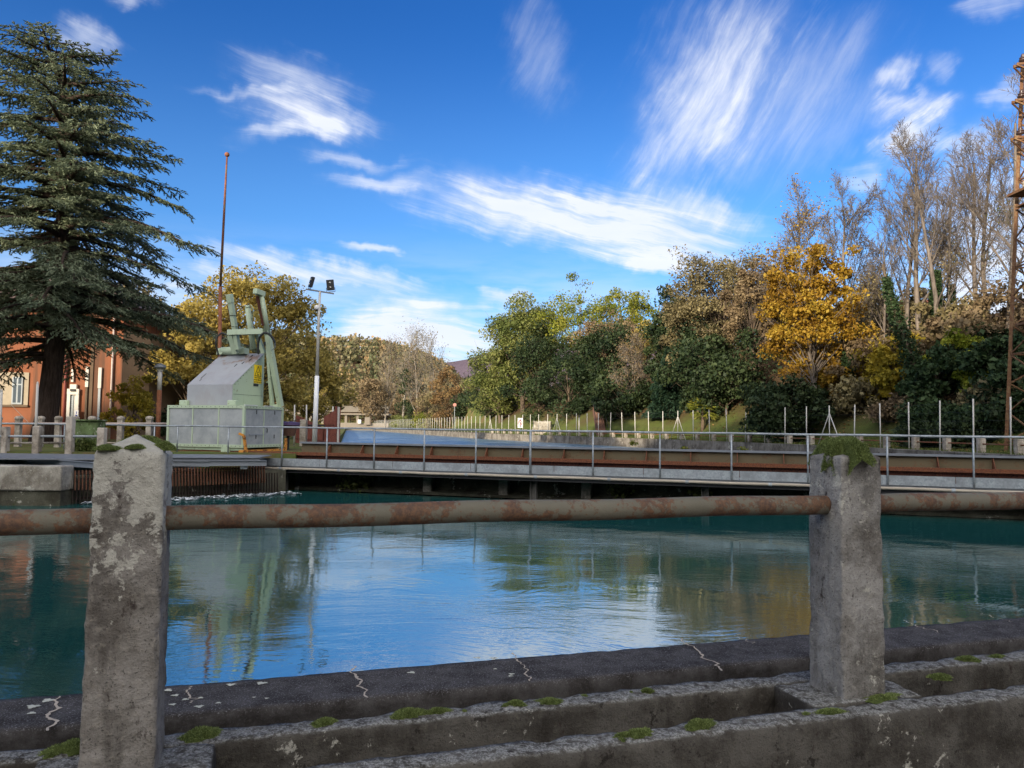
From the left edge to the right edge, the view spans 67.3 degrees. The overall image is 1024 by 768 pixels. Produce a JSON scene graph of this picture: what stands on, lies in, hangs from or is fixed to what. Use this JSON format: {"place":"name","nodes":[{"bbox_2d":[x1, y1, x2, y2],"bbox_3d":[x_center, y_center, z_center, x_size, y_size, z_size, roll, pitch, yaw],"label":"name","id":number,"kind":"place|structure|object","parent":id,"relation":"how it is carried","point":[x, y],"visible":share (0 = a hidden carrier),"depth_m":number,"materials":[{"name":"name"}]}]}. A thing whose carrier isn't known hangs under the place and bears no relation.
{"place":"outdoors","nodes":[
{"label":"outdoors","id":0,"kind":"place"},
{"bbox_2d":[7,429,345,489],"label":"bank","id":1,"kind":"structure","parent":0,"point":[294,480],"depth_m":22.32,"materials":[{"name":"concrete"}]},
{"bbox_2d":[0,416,107,453],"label":"pipe fence","id":2,"kind":"object","parent":1,"relation":"on","point":[37,436],"visible":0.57,"depth_m":21.46,"materials":[{"name":"concrete"}]},
{"bbox_2d":[2,416,166,446],"bbox_3d":[-14.737,1.596,25.435,6.950,1.154,0.258,1,-3,0],"label":"capped post fence","id":3,"kind":"object","parent":1,"relation":"on","point":[58,428],"visible":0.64,"depth_m":25.37,"materials":[{"name":"concrete"}]},
{"bbox_2d":[75,419,107,442],"bbox_3d":[-12.450,1.530,22.621,0.800,0.967,0.580,1,-3,0],"label":"mossy cabinet","id":4,"kind":"object","parent":1,"relation":"on","point":[83,426],"visible":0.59,"depth_m":22.41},
{"bbox_2d":[0,267,185,438],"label":"orange building","id":5,"kind":"structure","parent":1,"relation":"on","point":[87,399],"depth_m":37.81,"materials":[{"name":"orange plaster"},{"name":"brown plaster"},{"name":"glass"}]},
{"bbox_2d":[99,374,155,437],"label":"yellow bush","id":6,"kind":"object","parent":1,"relation":"on","point":[137,402],"visible":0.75,"depth_m":34.83,"materials":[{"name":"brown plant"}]},
{"bbox_2d":[0,19,265,441],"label":"cedar tree","id":7,"kind":"object","parent":1,"relation":"on","point":[75,287],"visible":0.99,"depth_m":29.66,"materials":[{"name":"green plant"}]},
{"bbox_2d":[154,363,165,437],"bbox_3d":[-13.768,0.775,29.994,0.440,3.166,0.440,1,-3,0],"label":"yard lamp","id":8,"kind":"object","parent":1,"relation":"on","point":[160,367],"visible":0.99,"depth_m":29.94,"materials":[{"name":"grey metal"}]},
{"bbox_2d":[142,313,246,404],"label":"broadleaf tree","id":9,"kind":"object","parent":1,"relation":"on","point":[190,372],"visible":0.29,"depth_m":39.56,"materials":[{"name":"yellow plant"}]},
{"bbox_2d":[218,152,229,356],"bbox_3d":[-10.260,-3.026,27.204,0.243,10.532,0.176,1,-3,0],"label":"ball mast","id":10,"kind":"object","parent":1,"relation":"on","point":[227,154],"visible":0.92,"depth_m":27.23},
{"bbox_2d":[159,260,336,437],"bbox_3d":[-15.314,-1.853,44.617,9.997,10.627,10.288,1,-3,0],"label":"broadleaf tree","id":11,"kind":"object","parent":1,"relation":"on","point":[293,361],"visible":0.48,"depth_m":42.82,"materials":[{"name":"yellow plant"}]},
{"bbox_2d":[295,406,340,442],"bbox_3d":[-8.035,1.812,31.569,0.240,1.611,9.691,2,-3,-24],"label":"red bar fence","id":12,"kind":"object","parent":1,"relation":"on","point":[332,419],"visible":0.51,"depth_m":29.46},
{"bbox_2d":[306,277,334,441],"bbox_3d":[-7.300,-0.848,29.050,1.092,6.460,0.322,1,-3,-9],"label":"floodlight pole","id":13,"kind":"object","parent":1,"relation":"on","point":[330,285],"visible":1,"depth_m":29.05,"materials":[{"name":"metal"}]},
{"bbox_2d":[282,356,360,423],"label":"broadleaf tree","id":14,"kind":"object","parent":1,"relation":"on","point":[331,384],"visible":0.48,"depth_m":51.81,"materials":[{"name":"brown plant"}]},
{"bbox_2d":[264,351,447,424],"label":"wooded hill","id":15,"kind":"structure","parent":0,"point":[353,420],"depth_m":300.21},
{"bbox_2d":[189,328,478,421],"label":"hill wood","id":16,"kind":"object","parent":15,"relation":"on","point":[350,350],"visible":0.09,"depth_m":332.00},
{"bbox_2d":[346,376,393,424],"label":"broadleaf tree","id":17,"kind":"object","parent":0,"point":[373,402],"visible":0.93,"depth_m":198.27,"materials":[{"name":"brown plant"}]},
{"bbox_2d":[448,406,496,427],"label":"embankment","id":18,"kind":"structure","parent":0,"point":[470,413],"depth_m":119.31,"materials":[{"name":"green plant"}]},
{"bbox_2d":[427,365,464,428],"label":"broadleaf tree","id":19,"kind":"object","parent":18,"relation":"on","point":[448,397],"visible":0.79,"depth_m":129.66,"materials":[{"name":"brown plant"}]},
{"bbox_2d":[342,430,653,448],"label":"canal water","id":20,"kind":"structure","parent":0,"point":[358,436],"depth_m":76.86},
{"bbox_2d":[0,489,1023,699],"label":"pool water","id":21,"kind":"structure","parent":0,"point":[253,603],"depth_m":8.84,"materials":[{"name":"liquid"}]},
{"bbox_2d":[0,464,80,505],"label":"quay wall","id":22,"kind":"structure","parent":21,"relation":"in","point":[36,485],"depth_m":16.82,"materials":[{"name":"concrete"}]},
{"bbox_2d":[72,466,277,503],"bbox_3d":[-8.023,2.728,18.857,4.892,1.366,0.305,4,-4,-42],"label":"trash rack","id":23,"kind":"object","parent":21,"relation":"in","point":[261,480],"visible":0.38,"depth_m":19.27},
{"bbox_2d":[0,453,270,468],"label":"steel platform","id":24,"kind":"structure","parent":23,"relation":"on","point":[204,460],"depth_m":19.24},
{"bbox_2d":[166,288,287,451],"bbox_3d":[-8.940,-0.407,24.394,3.009,5.088,2.197,0,-3,18],"label":"rack cleaning machine","id":25,"kind":"object","parent":24,"relation":"on","point":[223,389],"visible":0.92,"depth_m":23.92,"materials":[{"name":"green paint"}]},
{"bbox_2d":[73,469,285,501],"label":"sill wall","id":26,"kind":"structure","parent":21,"relation":"in","point":[281,478],"depth_m":19.90,"materials":[{"name":"metal"}]},
{"bbox_2d":[81,491,300,504],"bbox_3d":[-7.508,2.770,18.716,5.203,0.087,0.980,4,-4,-41],"label":"foam","id":27,"kind":"object","parent":21,"relation":"on","point":[220,496],"visible":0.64,"depth_m":19.33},
{"bbox_2d":[0,615,1023,750],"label":"quay coping","id":28,"kind":"object","parent":21,"relation":"in","point":[38,722],"visible":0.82,"depth_m":3.28,"materials":[{"name":"concrete"}]},
{"bbox_2d":[0,0,1023,362],"label":"sky","id":29,"kind":"structure","parent":0,"point":[439,162],"materials":[{"name":"blue"}]},
{"bbox_2d":[446,348,654,394],"bbox_3d":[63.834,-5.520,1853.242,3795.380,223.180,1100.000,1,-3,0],"label":"hill","id":30,"kind":"structure","parent":0,"point":[461,365],"depth_m":1670.88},
{"bbox_2d":[413,313,1023,453],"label":"bank","id":31,"kind":"structure","parent":0,"point":[866,425],"depth_m":61.42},
{"bbox_2d":[365,336,413,427],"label":"bare tree","id":32,"kind":"object","parent":31,"relation":"on","point":[389,370],"visible":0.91,"depth_m":199.08,"materials":[{"name":"brown plant"}]},
{"bbox_2d":[383,321,425,415],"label":"bare tree","id":33,"kind":"object","parent":31,"relation":"on","point":[408,356],"visible":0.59,"depth_m":185.22,"materials":[{"name":"brown plant"}]},
{"bbox_2d":[394,359,427,427],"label":"broadleaf tree","id":34,"kind":"object","parent":31,"relation":"on","point":[408,403],"visible":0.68,"depth_m":165.08,"materials":[{"name":"brown plant"}]},
{"bbox_2d":[389,334,437,427],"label":"bare tree","id":35,"kind":"object","parent":31,"relation":"on","point":[416,350],"visible":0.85,"depth_m":163.64,"materials":[{"name":"brown plant"}]},
{"bbox_2d":[410,323,454,428],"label":"bare tree","id":36,"kind":"object","parent":31,"relation":"on","point":[432,377],"visible":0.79,"depth_m":140.90,"materials":[{"name":"brown plant"}]},
{"bbox_2d":[415,378,460,428],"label":"broadleaf tree","id":37,"kind":"object","parent":31,"relation":"on","point":[428,396],"visible":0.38,"depth_m":134.45,"materials":[{"name":"brown plant"}]},
{"bbox_2d":[456,368,519,417],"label":"evergreen bush","id":38,"kind":"object","parent":31,"relation":"on","point":[467,398],"visible":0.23,"depth_m":108.63,"materials":[{"name":"green plant"}]},
{"bbox_2d":[460,335,529,423],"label":"broadleaf tree","id":39,"kind":"object","parent":31,"relation":"on","point":[495,400],"visible":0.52,"depth_m":100.86,"materials":[{"name":"green plant"}]},
{"bbox_2d":[478,291,565,412],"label":"broadleaf tree","id":40,"kind":"object","parent":31,"relation":"on","point":[509,326],"visible":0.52,"depth_m":95.36,"materials":[{"name":"green plant"}]},
{"bbox_2d":[493,318,574,424],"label":"evergreen bush","id":41,"kind":"object","parent":31,"relation":"on","point":[533,391],"visible":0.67,"depth_m":89.02,"materials":[{"name":"green plant"}]},
{"bbox_2d":[531,344,594,420],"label":"evergreen bush","id":42,"kind":"object","parent":31,"relation":"on","point":[578,405],"visible":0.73,"depth_m":80.97,"materials":[{"name":"green plant"}]},
{"bbox_2d":[527,273,629,353],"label":"broadleaf tree","id":43,"kind":"object","parent":31,"relation":"on","point":[561,322],"visible":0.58,"depth_m":91.10,"materials":[{"name":"green plant"}]},
{"bbox_2d":[567,307,642,360],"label":"broadleaf tree","id":44,"kind":"object","parent":31,"relation":"on","point":[588,326],"visible":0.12,"depth_m":85.38,"materials":[{"name":"green plant"}]},
{"bbox_2d":[568,322,643,409],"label":"evergreen tree","id":45,"kind":"object","parent":31,"relation":"on","point":[591,346],"visible":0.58,"depth_m":76.10,"materials":[{"name":"green plant"}]},
{"bbox_2d":[589,365,651,426],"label":"evergreen bush","id":46,"kind":"object","parent":31,"relation":"on","point":[627,403],"visible":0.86,"depth_m":70.54,"materials":[{"name":"green plant"}]},
{"bbox_2d":[587,287,661,327],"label":"broadleaf tree","id":47,"kind":"object","parent":31,"relation":"on","point":[634,306],"visible":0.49,"depth_m":95.25,"materials":[{"name":"green plant"}]},
{"bbox_2d":[604,325,649,393],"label":"bare tree","id":48,"kind":"object","parent":31,"relation":"on","point":[626,354],"visible":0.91,"depth_m":70.52,"materials":[{"name":"brown plant"}]},
{"bbox_2d":[637,283,687,395],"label":"evergreen tree","id":49,"kind":"object","parent":31,"relation":"on","point":[656,331],"visible":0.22,"depth_m":67.73,"materials":[{"name":"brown plant"}]},
{"bbox_2d":[641,346,686,418],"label":"conifer tree","id":50,"kind":"object","parent":31,"relation":"on","point":[668,398],"visible":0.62,"depth_m":64.33,"materials":[{"name":"green plant"}]},
{"bbox_2d":[651,314,733,412],"bbox_3d":[14.692,-1.237,61.792,7.228,8.961,7.444,-1,-4,32],"label":"evergreen bush","id":51,"kind":"object","parent":31,"relation":"on","point":[677,375],"visible":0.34,"depth_m":61.58,"materials":[{"name":"green plant"}]},
{"bbox_2d":[372,429,1023,455],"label":"canal wall","id":52,"kind":"structure","parent":31,"relation":"on","point":[666,443],"depth_m":56.52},
{"bbox_2d":[657,280,740,387],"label":"broadleaf tree","id":53,"kind":"object","parent":31,"relation":"on","point":[707,316],"visible":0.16,"depth_m":65.34,"materials":[{"name":"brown plant"}]},
{"bbox_2d":[377,397,1023,453],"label":"wire fence","id":54,"kind":"object","parent":31,"relation":"on","point":[785,422],"visible":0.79,"depth_m":43.33,"materials":[{"name":"metal"}]},
{"bbox_2d":[656,242,779,369],"bbox_3d":[17.129,-5.125,63.358,10.301,12.464,9.584,1,-3,0],"label":"broadleaf tree","id":55,"kind":"object","parent":31,"relation":"on","point":[681,309],"visible":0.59,"depth_m":62.24,"materials":[{"name":"brown leaves"},{"name":"brown bark"}]},
{"bbox_2d":[667,327,792,414],"bbox_3d":[16.431,-0.560,57.868,9.220,7.549,7.626,1,-3,0],"label":"evergreen bush","id":56,"kind":"object","parent":31,"relation":"on","point":[713,390],"visible":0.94,"depth_m":57.32,"materials":[{"name":"green plant"}]},
{"bbox_2d":[717,255,780,380],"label":"broadleaf tree","id":57,"kind":"object","parent":31,"relation":"on","point":[749,296],"visible":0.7,"depth_m":57.93,"materials":[{"name":"brown plant"}]},
{"bbox_2d":[491,429,1023,454],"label":"stub post fence","id":58,"kind":"object","parent":31,"relation":"on","point":[981,443],"visible":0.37,"depth_m":35.57,"materials":[{"name":"concrete"}]},
{"bbox_2d":[497,428,1022,454],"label":"lawn grass","id":59,"kind":"structure","parent":31,"relation":"on","point":[893,446],"depth_m":44.60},
{"bbox_2d":[737,373,837,442],"bbox_3d":[16.392,1.760,45.956,5.857,5.094,5.798,1,-3,0],"label":"evergreen bush","id":60,"kind":"object","parent":31,"relation":"on","point":[771,397],"visible":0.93,"depth_m":45.07,"materials":[{"name":"green plant"}]},
{"bbox_2d":[744,173,840,382],"bbox_3d":[20.034,-7.126,54.709,5.960,15.346,6.072,2,-4,-25],"label":"bare tree","id":61,"kind":"object","parent":31,"relation":"on","point":[801,222],"visible":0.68,"depth_m":54.06,"materials":[{"name":"grey plant"}]},
{"bbox_2d":[753,242,880,388],"bbox_3d":[18.928,-3.267,48.185,7.569,11.341,6.208,-1,-4,31],"label":"broadleaf tree","id":62,"kind":"object","parent":31,"relation":"on","point":[810,339],"visible":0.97,"depth_m":47.30,"materials":[{"name":"yellow plant"}]},
{"bbox_2d":[801,353,864,397],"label":"sapling bush","id":63,"kind":"object","parent":31,"relation":"on","point":[822,380],"visible":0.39,"depth_m":47.68,"materials":[{"name":"green plant"}]},
{"bbox_2d":[808,168,894,392],"bbox_3d":[21.300,-6.301,48.300,6.153,15.075,5.868,3,-4,-34],"label":"bare tree","id":64,"kind":"object","parent":31,"relation":"on","point":[844,359],"visible":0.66,"depth_m":47.65,"materials":[{"name":"grey plant"}]},
{"bbox_2d":[825,374,882,416],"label":"sapling bush","id":65,"kind":"object","parent":31,"relation":"on","point":[844,403],"visible":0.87,"depth_m":44.39,"materials":[{"name":"brown plant"}]},
{"bbox_2d":[823,338,895,393],"bbox_3d":[21.314,-0.907,46.523,5.193,4.047,4.942,-1,-4,29],"label":"sapling bush","id":66,"kind":"object","parent":31,"relation":"on","point":[855,361],"visible":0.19,"depth_m":46.48,"materials":[{"name":"brown plant"}]},
{"bbox_2d":[833,260,911,343],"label":"tree","id":67,"kind":"object","parent":31,"relation":"on","point":[871,316],"visible":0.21,"depth_m":50.49,"materials":[{"name":"brown plant"}]},
{"bbox_2d":[849,335,902,401],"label":"sapling bush","id":68,"kind":"object","parent":31,"relation":"on","point":[874,356],"visible":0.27,"depth_m":44.30,"materials":[{"name":"yellow plant"}]},
{"bbox_2d":[848,210,907,341],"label":"bare tree","id":69,"kind":"object","parent":31,"relation":"on","point":[874,298],"visible":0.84,"depth_m":47.23,"materials":[{"name":"grey plant"}]},
{"bbox_2d":[870,332,925,397],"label":"sapling bush","id":70,"kind":"object","parent":31,"relation":"on","point":[886,377],"visible":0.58,"depth_m":42.82,"materials":[{"name":"yellow plant"}]},
{"bbox_2d":[851,285,946,335],"bbox_3d":[26.380,-4.566,52.392,6.598,4.417,6.422,2,-3,-17],"label":"sapling bush","id":71,"kind":"object","parent":31,"relation":"on","point":[911,304],"visible":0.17,"depth_m":50.72,"materials":[{"name":"brown plant"}]},
{"bbox_2d":[865,316,943,382],"bbox_3d":[22.967,-1.835,43.750,5.154,4.622,5.178,4,-4,-41],"label":"sapling bush","id":72,"kind":"object","parent":31,"relation":"on","point":[932,324],"visible":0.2,"depth_m":42.47,"materials":[{"name":"brown plant"}]},
{"bbox_2d":[865,147,944,327],"bbox_3d":[25.349,-8.563,49.610,4.802,13.604,6.611,-2,-4,41],"label":"bare tree","id":73,"kind":"object","parent":31,"relation":"on","point":[906,297],"visible":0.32,"depth_m":49.41,"materials":[{"name":"grey plant"}]},
{"bbox_2d":[863,389,948,424],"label":"ground cover bush","id":74,"kind":"object","parent":31,"relation":"on","point":[887,408],"visible":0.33,"depth_m":40.46,"materials":[{"name":"green plant"}]},
{"bbox_2d":[880,264,942,401],"bbox_3d":[21.434,-2.418,40.438,2.435,8.159,3.346,3,-4,-31],"label":"ivy trunk","id":75,"kind":"object","parent":31,"relation":"on","point":[907,344],"visible":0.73,"depth_m":40.72,"materials":[{"name":"green plant"}]},
{"bbox_2d":[890,418,958,448],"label":"hedge bush","id":76,"kind":"object","parent":31,"relation":"on","point":[923,427],"visible":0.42,"depth_m":34.79,"materials":[{"name":"green plant"}]},
{"bbox_2d":[892,395,958,426],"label":"ground cover bush","id":77,"kind":"object","parent":31,"relation":"on","point":[927,411],"visible":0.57,"depth_m":37.11,"materials":[{"name":"green plant"}]},
{"bbox_2d":[894,340,962,409],"bbox_3d":[21.796,-0.359,39.263,4.200,3.772,4.190,1,-3,0],"label":"evergreen bush","id":78,"kind":"object","parent":31,"relation":"on","point":[937,364],"visible":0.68,"depth_m":38.52,"materials":[{"name":"green plant"}]},
{"bbox_2d":[862,119,1000,329],"bbox_3d":[23.936,-8.656,45.279,5.797,15.046,8.513,0,-3,11],"label":"bare tree","id":79,"kind":"object","parent":31,"relation":"on","point":[916,267],"visible":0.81,"depth_m":46.52,"materials":[{"name":"grey plant"}]},
{"bbox_2d":[888,133,990,355],"bbox_3d":[23.896,-7.270,43.416,4.875,13.879,6.710,0,-3,15],"label":"bare tree","id":80,"kind":"object","parent":31,"relation":"on","point":[936,290],"visible":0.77,"depth_m":43.15,"materials":[{"name":"grey plant"}]},
{"bbox_2d":[922,326,984,386],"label":"sapling bush","id":81,"kind":"object","parent":31,"relation":"on","point":[952,338],"visible":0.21,"depth_m":39.29,"materials":[{"name":"green plant"}]},
{"bbox_2d":[911,294,1005,349],"bbox_3d":[25.122,-3.042,43.275,5.642,5.036,5.096,1,-3,0],"label":"sapling bush","id":82,"kind":"object","parent":31,"relation":"on","point":[925,307],"visible":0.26,"depth_m":42.63,"materials":[{"name":"brown plant"}]},
{"bbox_2d":[929,412,995,448],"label":"hedge bush","id":83,"kind":"object","parent":31,"relation":"on","point":[950,428],"visible":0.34,"depth_m":33.57,"materials":[{"name":"green plant"}]},
{"bbox_2d":[913,174,1023,305],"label":"bare tree","id":84,"kind":"object","parent":31,"relation":"on","point":[948,287],"visible":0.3,"depth_m":45.72,"materials":[{"name":"brown plant"}]},
{"bbox_2d":[914,127,1023,300],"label":"bare tree","id":85,"kind":"object","parent":31,"relation":"on","point":[966,198],"visible":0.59,"depth_m":44.53,"materials":[{"name":"brown plant"}]},
{"bbox_2d":[921,113,1023,295],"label":"bare tree","id":86,"kind":"object","parent":31,"relation":"on","point":[983,251],"visible":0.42,"depth_m":44.96,"materials":[{"name":"brown plant"}]},
{"bbox_2d":[938,278,1023,348],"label":"sapling bush","id":87,"kind":"object","parent":31,"relation":"on","point":[962,320],"visible":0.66,"depth_m":39.97,"materials":[{"name":"brown plant"}]},
{"bbox_2d":[939,63,1023,341],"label":"bare tree","id":88,"kind":"object","parent":31,"relation":"on","point":[1013,152],"visible":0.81,"depth_m":41.71,"materials":[{"name":"brown plant"}]},
{"bbox_2d":[949,322,1021,353],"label":"evergreen bush","id":89,"kind":"object","parent":31,"relation":"on","point":[1001,334],"visible":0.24,"depth_m":39.39,"materials":[{"name":"green plant"}]},
{"bbox_2d":[952,376,1022,408],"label":"ground cover bush","id":90,"kind":"object","parent":31,"relation":"on","point":[961,394],"visible":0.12,"depth_m":34.16,"materials":[{"name":"green plant"}]},
{"bbox_2d":[953,333,1023,390],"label":"evergreen bush","id":91,"kind":"object","parent":31,"relation":"on","point":[977,358],"visible":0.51,"depth_m":35.81,"materials":[{"name":"green plant"}]},
{"bbox_2d":[957,122,1023,296],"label":"bare tree","id":92,"kind":"object","parent":31,"relation":"on","point":[1008,216],"visible":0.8,"depth_m":37.57,"materials":[{"name":"grey plant"}]},
{"bbox_2d":[958,388,1023,424],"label":"ground cover bush","id":93,"kind":"object","parent":31,"relation":"on","point":[967,408],"visible":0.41,"depth_m":32.75,"materials":[{"name":"green plant"}]},
{"bbox_2d":[962,366,1019,404],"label":"evergreen bush","id":94,"kind":"object","parent":31,"relation":"on","point":[976,377],"visible":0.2,"depth_m":34.19,"materials":[{"name":"green plant"}]},
{"bbox_2d":[959,403,1023,443],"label":"hedge bush","id":95,"kind":"object","parent":31,"relation":"on","point":[980,426],"visible":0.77,"depth_m":32.63,"materials":[{"name":"green plant"}]},
{"bbox_2d":[973,355,1023,412],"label":"evergreen bush","id":96,"kind":"object","parent":31,"relation":"on","point":[996,379],"visible":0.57,"depth_m":33.26,"materials":[{"name":"green plant"}]},
{"bbox_2d":[1004,53,1023,450],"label":"lattice pylon","id":97,"kind":"object","parent":31,"relation":"on","point":[1018,192],"visible":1,"depth_m":30.73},
{"label":"near path","id":98,"kind":"structure","parent":0,"visible":0},
{"bbox_2d":[0,650,1023,767],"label":"parapet wall","id":99,"kind":"structure","parent":98,"relation":"on","point":[964,711],"depth_m":2.82,"materials":[{"name":"concrete"}]},
{"bbox_2d":[0,434,1023,767],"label":"concrete railing","id":100,"kind":"object","parent":99,"relation":"on","point":[130,518],"visible":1,"depth_m":2.50,"materials":[{"name":"concrete"}]},
{"bbox_3d":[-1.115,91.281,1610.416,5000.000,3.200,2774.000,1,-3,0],"label":"far land","id":101,"kind":"structure","parent":0,"visible":0},
{"bbox_2d":[285,405,391,429],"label":"house","id":102,"kind":"structure","parent":101,"relation":"on","point":[346,411],"depth_m":225.82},
{"label":"ground","id":103,"kind":"structure","parent":0,"visible":0},
{"bbox_2d":[295,473,1023,519],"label":"sluice wall","id":104,"kind":"structure","parent":103,"relation":"on","point":[520,489],"depth_m":20.04,"materials":[{"name":"concrete"}]},
{"bbox_2d":[335,474,376,491],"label":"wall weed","id":105,"kind":"object","parent":104,"relation":"attached to","point":[358,481],"depth_m":21.46,"materials":[{"name":"green plant"}]},
{"bbox_2d":[2,423,1023,499],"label":"steel walkway","id":106,"kind":"structure","parent":104,"relation":"on","point":[704,480],"depth_m":18.56,"materials":[{"name":"metal"}]},
{"bbox_2d":[178,449,1023,482],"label":"rail girder","id":107,"kind":"object","parent":104,"relation":"on","point":[910,471],"visible":0.29,"depth_m":19.40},
{"bbox_2d":[300,442,1023,469],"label":"flood barrier","id":108,"kind":"object","parent":104,"relation":"on","point":[903,460],"visible":0.35,"depth_m":19.86,"materials":[{"name":"brown metal"}]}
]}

